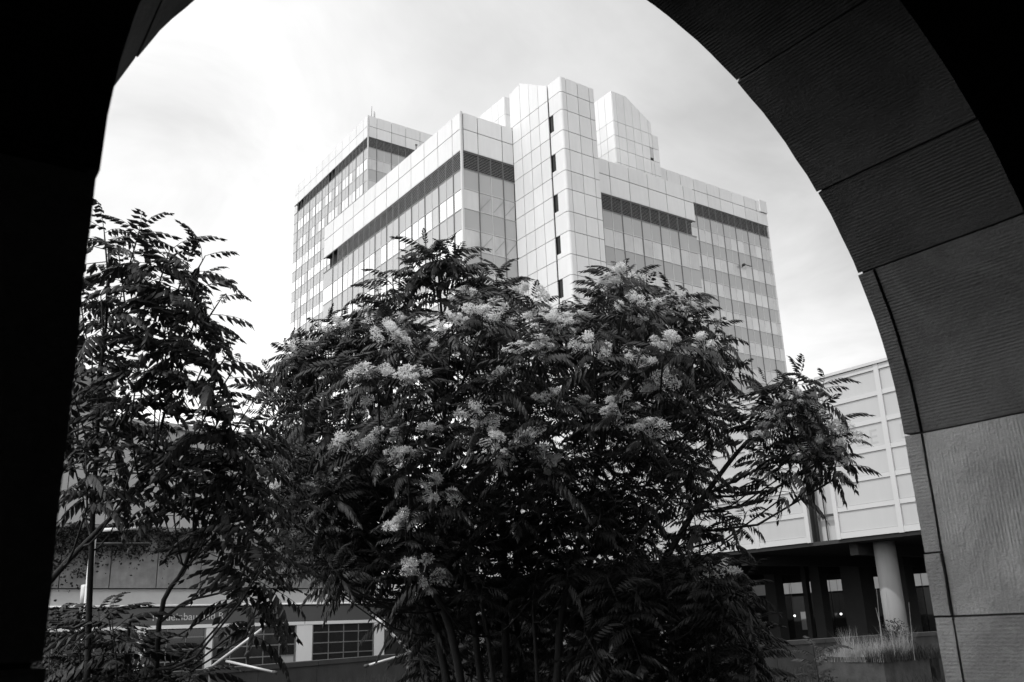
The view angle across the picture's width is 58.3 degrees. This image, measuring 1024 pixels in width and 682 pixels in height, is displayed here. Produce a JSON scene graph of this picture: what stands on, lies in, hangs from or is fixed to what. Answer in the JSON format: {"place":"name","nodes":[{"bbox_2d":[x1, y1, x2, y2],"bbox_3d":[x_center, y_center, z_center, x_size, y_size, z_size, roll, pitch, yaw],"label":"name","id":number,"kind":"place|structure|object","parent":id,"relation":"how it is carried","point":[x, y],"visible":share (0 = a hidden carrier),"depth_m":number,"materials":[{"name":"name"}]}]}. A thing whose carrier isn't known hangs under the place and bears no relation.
{"place":"outdoors","nodes":[
{"label":"outdoors","id":0,"kind":"place"},
{"bbox_2d":[35,372,384,678],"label":"workshop building","id":1,"kind":"structure","parent":0,"point":[342,634],"depth_m":54.09,"materials":[{"name":"concrete"}]},
{"bbox_2d":[35,630,136,678],"bbox_3d":[-22.878,17.248,48.806,5.600,3.400,0.100,14,-24,-42],"label":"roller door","id":2,"kind":"structure","parent":1,"relation":"in","point":[108,636],"depth_m":49.33,"materials":[{"name":"metal"}]},
{"bbox_2d":[52,521,209,601],"bbox_3d":[-21.941,12.604,51.692,11.271,4.733,0.714,14,-24,-42],"label":"ivy","id":3,"kind":"object","parent":1,"relation":"attached to","point":[101,538],"visible":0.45,"depth_m":51.55,"materials":[{"name":"black plant"}]},
{"bbox_2d":[144,628,205,670],"bbox_3d":[-19.214,18.171,52.231,3.600,3.400,0.100,14,-24,-42],"label":"roller door","id":4,"kind":"structure","parent":1,"relation":"in","point":[195,635],"depth_m":52.86,"materials":[{"name":"metal"}]},
{"bbox_2d":[211,625,296,667],"bbox_3d":[-15.598,19.083,55.614,5.660,3.400,0.100,14,-24,-42],"label":"roller door","id":5,"kind":"structure","parent":1,"relation":"in","point":[257,656],"depth_m":55.78,"materials":[{"name":"metal"}]},
{"bbox_2d":[312,623,373,659],"bbox_3d":[-11.016,20.236,59.894,4.840,3.400,0.100,14,-24,-42],"label":"roller door","id":6,"kind":"structure","parent":1,"relation":"in","point":[343,640],"depth_m":59.96,"materials":[{"name":"metal"}]},
{"bbox_2d":[99,653,437,681],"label":"retaining wall","id":7,"kind":"structure","parent":0,"point":[315,670],"depth_m":25.17,"materials":[{"name":"concrete"}]},
{"bbox_2d":[287,111,431,438],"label":"office tower","id":8,"kind":"structure","parent":0,"point":[366,154],"depth_m":144.10,"materials":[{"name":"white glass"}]},
{"bbox_2d":[384,162,390,172],"bbox_3d":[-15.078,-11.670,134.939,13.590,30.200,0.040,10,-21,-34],"label":"window pane","id":9,"kind":"structure","parent":8,"relation":"in","point":[387,167],"depth_m":137.09,"materials":[{"name":"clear glass"}]},
{"bbox_2d":[76,0,885,434],"label":"sky","id":10,"kind":"structure","parent":0,"point":[216,125],"materials":[{"name":"white"}]},
{"bbox_2d":[450,661,650,680],"bbox_3d":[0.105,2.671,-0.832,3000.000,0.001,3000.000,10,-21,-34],"label":"yard","id":11,"kind":"structure","parent":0,"point":[577,673],"depth_m":55.65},
{"bbox_2d":[320,77,717,668],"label":"office tower","id":12,"kind":"structure","parent":11,"relation":"on","point":[547,195],"depth_m":77.81,"materials":[{"name":"white glass"}]},
{"bbox_2d":[323,284,331,304],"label":"window pane","id":13,"kind":"structure","parent":12,"relation":"in","point":[327,293],"depth_m":94.99,"materials":[{"name":"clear glass"}]},
{"bbox_2d":[353,265,357,283],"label":"window pane","id":14,"kind":"structure","parent":12,"relation":"in","point":[355,270],"depth_m":89.99,"materials":[{"name":"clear glass"}]},
{"bbox_2d":[358,261,362,279],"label":"window pane","id":15,"kind":"structure","parent":12,"relation":"in","point":[360,272],"depth_m":89.12,"materials":[{"name":"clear glass"}]},
{"bbox_2d":[364,257,368,275],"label":"window pane","id":16,"kind":"structure","parent":12,"relation":"in","point":[366,262],"depth_m":88.16,"materials":[{"name":"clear glass"}]},
{"bbox_2d":[369,253,373,271],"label":"window pane","id":17,"kind":"structure","parent":12,"relation":"in","point":[371,266],"depth_m":87.31,"materials":[{"name":"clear glass"}]},
{"bbox_2d":[375,249,379,267],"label":"window pane","id":18,"kind":"structure","parent":12,"relation":"in","point":[377,254],"depth_m":86.41,"materials":[{"name":"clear glass"}]},
{"bbox_2d":[381,244,385,263],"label":"window pane","id":19,"kind":"structure","parent":12,"relation":"in","point":[383,249],"depth_m":85.46,"materials":[{"name":"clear glass"}]},
{"bbox_2d":[387,240,391,259],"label":"window pane","id":20,"kind":"structure","parent":12,"relation":"in","point":[389,245],"depth_m":84.56,"materials":[{"name":"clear glass"}]},
{"bbox_2d":[393,236,397,255],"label":"window pane","id":21,"kind":"structure","parent":12,"relation":"in","point":[395,242],"depth_m":83.66,"materials":[{"name":"grey glass"}]},
{"bbox_2d":[399,230,404,250],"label":"window pane","id":22,"kind":"structure","parent":12,"relation":"in","point":[401,245],"depth_m":82.70,"materials":[{"name":"grey glass"}]},
{"bbox_2d":[412,221,417,240],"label":"window pane","id":23,"kind":"structure","parent":12,"relation":"in","point":[415,226],"depth_m":80.89,"materials":[{"name":"grey glass"}]},
{"bbox_2d":[419,217,424,236],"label":"window pane","id":24,"kind":"structure","parent":12,"relation":"in","point":[421,222],"depth_m":80.08,"materials":[{"name":"grey glass"}]},
{"bbox_2d":[425,211,431,231],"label":"window pane","id":25,"kind":"structure","parent":12,"relation":"in","point":[428,217],"depth_m":79.06,"materials":[{"name":"grey glass"}]},
{"bbox_2d":[432,206,438,227],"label":"window pane","id":26,"kind":"structure","parent":12,"relation":"in","point":[435,221],"depth_m":78.22,"materials":[{"name":"grey glass"}]},
{"bbox_2d":[439,200,445,222],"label":"window pane","id":27,"kind":"structure","parent":12,"relation":"in","point":[442,207],"depth_m":77.26,"materials":[{"name":"grey glass"}]},
{"bbox_2d":[447,195,452,217],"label":"window pane","id":28,"kind":"structure","parent":12,"relation":"in","point":[450,200],"depth_m":76.37,"materials":[{"name":"grey glass"}]},
{"bbox_2d":[454,190,460,212],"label":"window pane","id":29,"kind":"structure","parent":12,"relation":"in","point":[457,196],"depth_m":75.47,"materials":[{"name":"grey glass"}]},
{"bbox_2d":[455,229,461,248],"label":"window pane","id":30,"kind":"structure","parent":12,"relation":"in","point":[458,237],"depth_m":74.42,"materials":[{"name":"grey glass"}]},
{"bbox_2d":[464,189,478,210],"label":"window pane","id":31,"kind":"structure","parent":12,"relation":"in","point":[471,198],"depth_m":75.32,"materials":[{"name":"grey glass"}]},
{"bbox_2d":[465,228,479,249],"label":"window pane","id":32,"kind":"structure","parent":12,"relation":"in","point":[472,238],"depth_m":74.26,"materials":[{"name":"grey glass"}]},
{"bbox_2d":[480,193,491,214],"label":"window pane","id":33,"kind":"structure","parent":12,"relation":"in","point":[484,198],"depth_m":76.11,"materials":[{"name":"grey glass"}]},
{"bbox_2d":[481,232,492,253],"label":"window pane","id":34,"kind":"structure","parent":12,"relation":"in","point":[485,238],"depth_m":75.10,"materials":[{"name":"grey glass"}]},
{"bbox_2d":[492,196,503,217],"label":"window pane","id":35,"kind":"structure","parent":12,"relation":"in","point":[496,202],"depth_m":76.82,"materials":[{"name":"grey glass"}]},
{"bbox_2d":[493,235,505,256],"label":"window pane","id":36,"kind":"structure","parent":12,"relation":"in","point":[498,241],"depth_m":75.76,"materials":[{"name":"grey glass"}]},
{"bbox_2d":[505,200,514,220],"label":"window pane","id":37,"kind":"structure","parent":12,"relation":"in","point":[509,205],"depth_m":77.50,"materials":[{"name":"grey glass"}]},
{"bbox_2d":[506,239,516,259],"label":"window pane","id":38,"kind":"structure","parent":12,"relation":"in","point":[510,244],"depth_m":76.45,"materials":[{"name":"grey glass"}]},
{"bbox_2d":[604,228,613,246],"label":"window pane","id":39,"kind":"structure","parent":12,"relation":"in","point":[608,233],"depth_m":83.72,"materials":[{"name":"grey glass"}]},
{"bbox_2d":[614,231,623,249],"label":"window pane","id":40,"kind":"structure","parent":12,"relation":"in","point":[619,241],"depth_m":84.39,"materials":[{"name":"grey glass"}]},
{"bbox_2d":[624,233,633,251],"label":"window pane","id":41,"kind":"structure","parent":12,"relation":"in","point":[629,244],"depth_m":85.08,"materials":[{"name":"grey glass"}]},
{"bbox_2d":[634,236,643,254],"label":"window pane","id":42,"kind":"structure","parent":12,"relation":"in","point":[638,242],"depth_m":85.77,"materials":[{"name":"grey glass"}]},
{"bbox_2d":[644,239,653,257],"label":"window pane","id":43,"kind":"structure","parent":12,"relation":"in","point":[648,247],"depth_m":86.46,"materials":[{"name":"grey glass"}]},
{"bbox_2d":[653,241,662,259],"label":"window pane","id":44,"kind":"structure","parent":12,"relation":"in","point":[657,247],"depth_m":87.14,"materials":[{"name":"grey glass"}]},
{"bbox_2d":[656,276,665,291],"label":"window pane","id":45,"kind":"structure","parent":12,"relation":"in","point":[659,282],"depth_m":86.13,"materials":[{"name":"grey glass"}]},
{"bbox_2d":[662,244,671,261],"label":"window pane","id":46,"kind":"structure","parent":12,"relation":"in","point":[666,249],"depth_m":87.84,"materials":[{"name":"grey glass"}]},
{"bbox_2d":[672,247,680,264],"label":"window pane","id":47,"kind":"structure","parent":12,"relation":"in","point":[675,251],"depth_m":88.53,"materials":[{"name":"grey glass"}]},
{"bbox_2d":[681,249,689,266],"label":"window pane","id":48,"kind":"structure","parent":12,"relation":"in","point":[685,254],"depth_m":89.23,"materials":[{"name":"grey glass"}]},
{"bbox_2d":[684,283,692,299],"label":"window pane","id":49,"kind":"structure","parent":12,"relation":"in","point":[689,287],"depth_m":88.29,"materials":[{"name":"grey glass"}]},
{"bbox_2d":[690,252,699,269],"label":"window pane","id":50,"kind":"structure","parent":12,"relation":"in","point":[694,258],"depth_m":89.95,"materials":[{"name":"grey glass"}]},
{"bbox_2d":[693,286,703,303],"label":"window pane","id":51,"kind":"structure","parent":12,"relation":"in","point":[696,289],"depth_m":88.99,"materials":[{"name":"grey glass"}]},
{"bbox_2d":[478,91,786,402],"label":"office tower","id":52,"kind":"structure","parent":11,"relation":"on","point":[730,229],"depth_m":119.25,"materials":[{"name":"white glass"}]},
{"bbox_2d":[699,229,705,241],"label":"window pane","id":53,"kind":"structure","parent":52,"relation":"in","point":[701,232],"depth_m":118.58,"materials":[{"name":"grey glass"}]},
{"bbox_2d":[701,254,708,267],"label":"window pane","id":54,"kind":"structure","parent":52,"relation":"in","point":[704,257],"depth_m":117.53,"materials":[{"name":"grey glass"}]},
{"bbox_2d":[704,280,710,293],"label":"window pane","id":55,"kind":"structure","parent":52,"relation":"in","point":[707,283],"depth_m":116.46,"materials":[{"name":"grey glass"}]},
{"bbox_2d":[705,230,711,243],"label":"window pane","id":56,"kind":"structure","parent":52,"relation":"in","point":[708,234],"depth_m":119.25,"materials":[{"name":"grey glass"}]},
{"bbox_2d":[708,256,714,268],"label":"window pane","id":57,"kind":"structure","parent":52,"relation":"in","point":[710,259],"depth_m":118.21,"materials":[{"name":"grey glass"}]},
{"bbox_2d":[711,282,717,294],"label":"window pane","id":58,"kind":"structure","parent":52,"relation":"in","point":[713,285],"depth_m":117.14,"materials":[{"name":"grey glass"}]},
{"bbox_2d":[715,258,721,270],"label":"window pane","id":59,"kind":"structure","parent":52,"relation":"in","point":[717,261],"depth_m":118.90,"materials":[{"name":"grey glass"}]},
{"bbox_2d":[717,283,723,296],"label":"window pane","id":60,"kind":"structure","parent":52,"relation":"in","point":[720,287],"depth_m":117.83,"materials":[{"name":"grey glass"}]},
{"bbox_2d":[718,234,724,247],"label":"window pane","id":61,"kind":"structure","parent":52,"relation":"in","point":[721,238],"depth_m":120.62,"materials":[{"name":"grey glass"}]},
{"bbox_2d":[721,260,727,272],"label":"window pane","id":62,"kind":"structure","parent":52,"relation":"in","point":[724,263],"depth_m":119.57,"materials":[{"name":"grey glass"}]},
{"bbox_2d":[724,285,730,298],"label":"window pane","id":63,"kind":"structure","parent":52,"relation":"in","point":[726,288],"depth_m":118.52,"materials":[{"name":"grey glass"}]},
{"bbox_2d":[737,289,743,301],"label":"window pane","id":64,"kind":"structure","parent":52,"relation":"in","point":[739,292],"depth_m":119.89,"materials":[{"name":"grey glass"}]},
{"bbox_2d":[749,342,755,354],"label":"window pane","id":65,"kind":"structure","parent":52,"relation":"in","point":[752,345],"depth_m":118.48,"materials":[{"name":"grey glass"}]},
{"bbox_2d":[756,343,762,356],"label":"window pane","id":66,"kind":"structure","parent":52,"relation":"in","point":[758,346],"depth_m":119.16,"materials":[{"name":"grey glass"}]},
{"bbox_2d":[762,345,768,357],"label":"window pane","id":67,"kind":"structure","parent":52,"relation":"in","point":[765,348],"depth_m":119.86,"materials":[{"name":"grey glass"}]},
{"bbox_2d":[768,346,774,358],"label":"window pane","id":68,"kind":"structure","parent":52,"relation":"in","point":[771,349],"depth_m":120.54,"materials":[{"name":"grey glass"}]},
{"bbox_2d":[656,631,938,679],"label":"retaining wall","id":69,"kind":"structure","parent":11,"relation":"on","point":[926,638],"depth_m":26.86,"materials":[{"name":"concrete"}]},
{"bbox_2d":[713,573,940,642],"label":"hall building","id":70,"kind":"structure","parent":11,"relation":"on","point":[797,626],"depth_m":69.88,"materials":[{"name":"glass"}]},
{"bbox_2d":[755,597,768,637],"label":"door panel","id":71,"kind":"structure","parent":70,"relation":"in","point":[757,609],"depth_m":75.15,"materials":[{"name":"black glass"}]},
{"bbox_2d":[785,595,795,637],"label":"door panel","id":72,"kind":"structure","parent":70,"relation":"in","point":[789,609],"depth_m":72.88,"materials":[{"name":"black glass"}]},
{"bbox_2d":[800,612,807,629],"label":"door panel","id":73,"kind":"structure","parent":70,"relation":"in","point":[803,615],"depth_m":71.80,"materials":[{"name":"glass"}]},
{"bbox_2d":[811,593,836,636],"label":"door panel","id":74,"kind":"structure","parent":70,"relation":"in","point":[830,596],"depth_m":69.97,"materials":[{"name":"black glass"}]},
{"bbox_2d":[832,592,848,636],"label":"door panel","id":75,"kind":"structure","parent":70,"relation":"in","point":[841,621],"depth_m":69.32,"materials":[{"name":"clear glass"}]},
{"bbox_2d":[875,590,885,633],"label":"door panel","id":76,"kind":"structure","parent":70,"relation":"in","point":[878,595],"depth_m":66.68,"materials":[{"name":"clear glass"}]},
{"bbox_2d":[916,587,929,631],"bbox_3d":[28.341,19.061,64.612,0.080,3.220,1.820,10,-21,-34],"label":"door panel","id":77,"kind":"structure","parent":70,"relation":"in","point":[920,593],"depth_m":64.09,"materials":[{"name":"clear glass"}]},
{"bbox_2d":[923,587,940,630],"bbox_3d":[29.440,18.561,63.144,0.080,3.220,1.820,10,-21,-34],"label":"door panel","id":78,"kind":"structure","parent":70,"relation":"in","point":[931,617],"depth_m":63.66,"materials":[{"name":"glass"}]},
{"bbox_2d":[437,357,929,656],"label":"building","id":79,"kind":"structure","parent":0,"point":[865,538],"depth_m":40.45,"materials":[{"name":"concrete"}]},
{"bbox_2d":[816,623,915,661],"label":"dry grass","id":80,"kind":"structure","parent":0,"point":[854,654],"depth_m":19.96,"materials":[{"name":"grey plant"}]},
{"label":"ground","id":81,"kind":"structure","parent":0,"visible":0},
{"bbox_2d":[79,527,149,639],"bbox_3d":[-6.097,4.500,13.930,0.932,3.346,0.548,10,-21,-34],"label":"pipe railing","id":82,"kind":"object","parent":81,"relation":"on","point":[83,595],"visible":0.38,"depth_m":13.98,"materials":[{"name":"white metal"}]},
{"bbox_2d":[32,538,322,681],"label":"shrub","id":83,"kind":"object","parent":81,"relation":"on","point":[105,663],"visible":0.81,"depth_m":8.02,"materials":[{"name":"black plant"}]},
{"bbox_2d":[52,199,334,681],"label":"tree of heaven","id":84,"kind":"object","parent":81,"relation":"on","point":[232,449],"visible":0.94,"depth_m":7.47,"materials":[{"name":"black plant"}]},
{"bbox_2d":[208,624,277,681],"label":"tube brace","id":85,"kind":"object","parent":81,"relation":"on","point":[242,664],"visible":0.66,"depth_m":16.96,"materials":[{"name":"white painted steel"}]},
{"bbox_2d":[227,247,463,681],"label":"tree of heaven","id":86,"kind":"object","parent":81,"relation":"on","point":[354,497],"visible":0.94,"depth_m":11.48,"materials":[{"name":"grey plant"}]},
{"bbox_2d":[364,610,410,681],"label":"tube brace","id":87,"kind":"object","parent":81,"relation":"on","point":[383,660],"visible":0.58,"depth_m":16.87,"materials":[{"name":"metal"}]},
{"bbox_2d":[310,664,552,681],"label":"wild grass","id":88,"kind":"structure","parent":81,"relation":"on","point":[394,679],"depth_m":24.72,"materials":[{"name":"black plant"}]},
{"bbox_2d":[384,227,597,681],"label":"tree of heaven","id":89,"kind":"object","parent":81,"relation":"on","point":[463,537],"visible":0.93,"depth_m":11.18,"materials":[{"name":"black plant"}]},
{"bbox_2d":[373,576,625,681],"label":"tree","id":90,"kind":"object","parent":81,"relation":"on","point":[424,669],"visible":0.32,"depth_m":12.46,"materials":[{"name":"black plant"}]},
{"bbox_2d":[0,0,1023,681],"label":"stone arcade","id":91,"kind":"object","parent":81,"relation":"on","point":[898,124],"visible":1,"depth_m":4.29},
{"bbox_2d":[506,258,762,681],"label":"tree of heaven","id":92,"kind":"object","parent":81,"relation":"on","point":[639,323],"visible":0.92,"depth_m":11.33,"materials":[{"name":"grey plant"}]},
{"bbox_2d":[550,521,799,681],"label":"tree","id":93,"kind":"object","parent":81,"relation":"on","point":[660,666],"visible":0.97,"depth_m":10.61,"materials":[{"name":"black plant"}]},
{"bbox_2d":[628,353,881,676],"bbox_3d":[2.793,2.547,10.924,3.193,4.644,1.783,-5,-17,8],"label":"tree of heaven","id":94,"kind":"object","parent":81,"relation":"on","point":[809,428],"visible":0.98,"depth_m":10.93,"materials":[{"name":"grey plant"}]},
{"bbox_2d":[665,663,945,681],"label":"ground weeds","id":95,"kind":"object","parent":81,"relation":"on","point":[803,678],"visible":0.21,"depth_m":22.12,"materials":[{"name":"black plant"}]},
{"bbox_2d":[789,636,853,681],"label":"sapling","id":96,"kind":"object","parent":81,"relation":"on","point":[820,654],"visible":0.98,"depth_m":16.56,"materials":[{"name":"black plant"}]},
{"bbox_2d":[817,653,932,681],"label":"planter","id":97,"kind":"object","parent":81,"relation":"on","point":[872,671],"visible":0.58,"depth_m":19.65,"materials":[{"name":"concrete"}]},
{"bbox_2d":[876,587,914,659],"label":"dead stalks","id":98,"kind":"object","parent":97,"relation":"in","point":[890,628],"visible":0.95,"depth_m":19.62,"materials":[{"name":"grey plant"}]},
{"bbox_2d":[874,618,917,649],"bbox_3d":[8.604,6.674,20.651,0.994,0.986,0.912,-5,-18,10],"label":"shrub","id":99,"kind":"object","parent":97,"relation":"in","point":[896,631],"visible":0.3,"depth_m":20.52,"materials":[{"name":"grey plant"}]},
{"bbox_2d":[861,642,940,662],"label":"drooping grass","id":100,"kind":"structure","parent":97,"relation":"in","point":[921,652],"depth_m":19.66,"materials":[{"name":"grey plant"}]},
{"bbox_2d":[926,651,944,681],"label":"planter","id":101,"kind":"object","parent":81,"relation":"on","point":[936,665],"visible":0.16,"depth_m":20.17,"materials":[{"name":"concrete"}]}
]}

